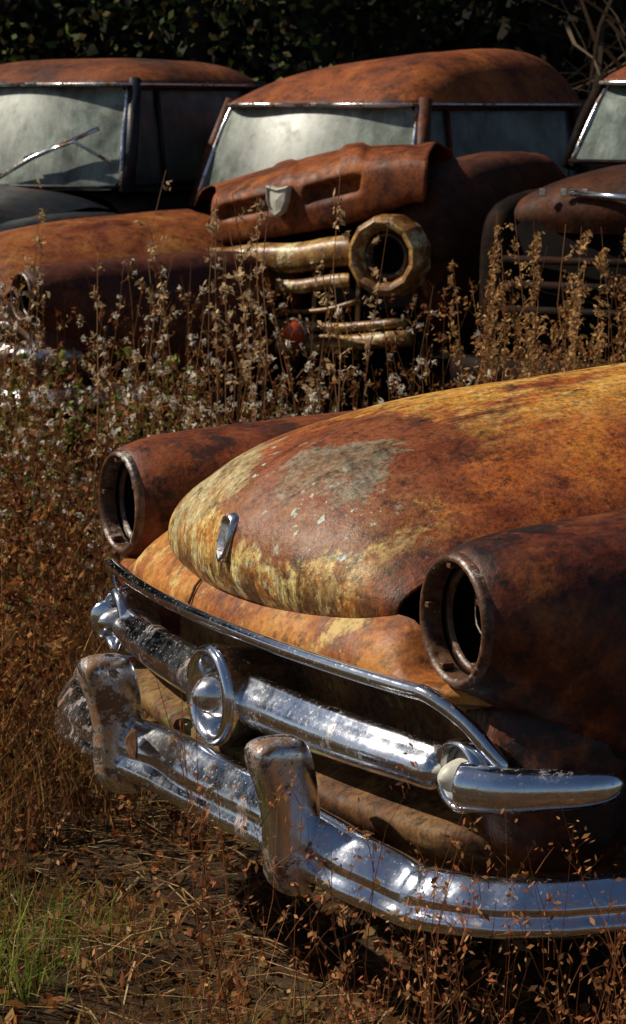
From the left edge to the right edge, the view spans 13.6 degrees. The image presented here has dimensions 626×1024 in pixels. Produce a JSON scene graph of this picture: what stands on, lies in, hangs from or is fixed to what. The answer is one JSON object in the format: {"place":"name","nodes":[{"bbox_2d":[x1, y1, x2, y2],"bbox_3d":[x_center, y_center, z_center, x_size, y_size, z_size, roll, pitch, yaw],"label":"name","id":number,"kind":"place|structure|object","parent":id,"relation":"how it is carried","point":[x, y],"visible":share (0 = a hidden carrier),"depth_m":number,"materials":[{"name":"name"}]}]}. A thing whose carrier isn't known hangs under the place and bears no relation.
{"place":"outdoors","nodes":[
{"label":"outdoors","id":0,"kind":"place"},
{"bbox_2d":[0,634,617,1023],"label":"green grass","id":1,"kind":"structure","parent":0,"point":[31,962],"depth_m":5.17,"materials":[{"name":"plant"}]},
{"bbox_2d":[0,0,625,1023],"bbox_3d":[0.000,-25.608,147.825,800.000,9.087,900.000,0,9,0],"label":"ground","id":2,"kind":"structure","parent":0,"point":[286,982],"depth_m":5.26,"materials":[{"name":"soil"}]},
{"bbox_2d":[0,58,266,422],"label":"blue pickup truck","id":3,"kind":"object","parent":2,"relation":"on","point":[97,137],"visible":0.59,"depth_m":14.18,"materials":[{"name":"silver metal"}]},
{"bbox_2d":[0,209,303,436],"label":"wrecked car","id":4,"kind":"object","parent":2,"relation":"on","point":[72,247],"visible":0.64,"depth_m":11.95,"materials":[{"name":"paint"}]},
{"bbox_2d":[0,344,455,1023],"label":"dry grass","id":5,"kind":"structure","parent":2,"relation":"on","point":[92,644],"depth_m":6.61,"materials":[{"name":"brown plant"}]},
{"bbox_2d":[0,156,625,829],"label":"tall weeds","id":6,"kind":"object","parent":2,"relation":"on","point":[26,538],"visible":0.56,"depth_m":8.69,"materials":[{"name":"brown plant"}]},
{"bbox_2d":[0,0,625,99],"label":"background forest","id":7,"kind":"object","parent":2,"relation":"on","point":[323,34],"visible":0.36,"depth_m":20.67,"materials":[{"name":"green plant"}]},
{"bbox_2d":[0,669,625,1023],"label":"dry weeds","id":8,"kind":"object","parent":2,"relation":"on","point":[434,976],"visible":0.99,"depth_m":4.13,"materials":[{"name":"brown plant"}]},
{"bbox_2d":[0,665,625,1023],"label":"fallen leaves","id":9,"kind":"object","parent":2,"relation":"on","point":[49,998],"visible":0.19,"depth_m":5.23,"materials":[{"name":"brown plant"}]},
{"bbox_2d":[53,362,625,939],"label":"rusted sedan","id":10,"kind":"object","parent":2,"relation":"on","point":[339,608],"visible":1,"depth_m":4.63,"materials":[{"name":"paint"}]},
{"bbox_2d":[88,49,601,417],"bbox_3d":[0.957,-1.565,14.467,2.640,1.969,5.369,7,11,36],"label":"rusted pickup truck","id":11,"kind":"object","parent":2,"relation":"on","point":[437,156],"visible":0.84,"depth_m":12.32,"materials":[{"name":"brown metal"}]},
{"bbox_2d":[450,67,625,385],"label":"dark pickup truck","id":12,"kind":"object","parent":2,"relation":"on","point":[594,201],"visible":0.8,"depth_m":11.44,"materials":[{"name":"brown metal"}]},
{"bbox_2d":[514,0,625,93],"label":"bare branches","id":13,"kind":"object","parent":2,"relation":"on","point":[592,78],"visible":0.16,"depth_m":16.65,"materials":[{"name":"brown plant"}]}
]}

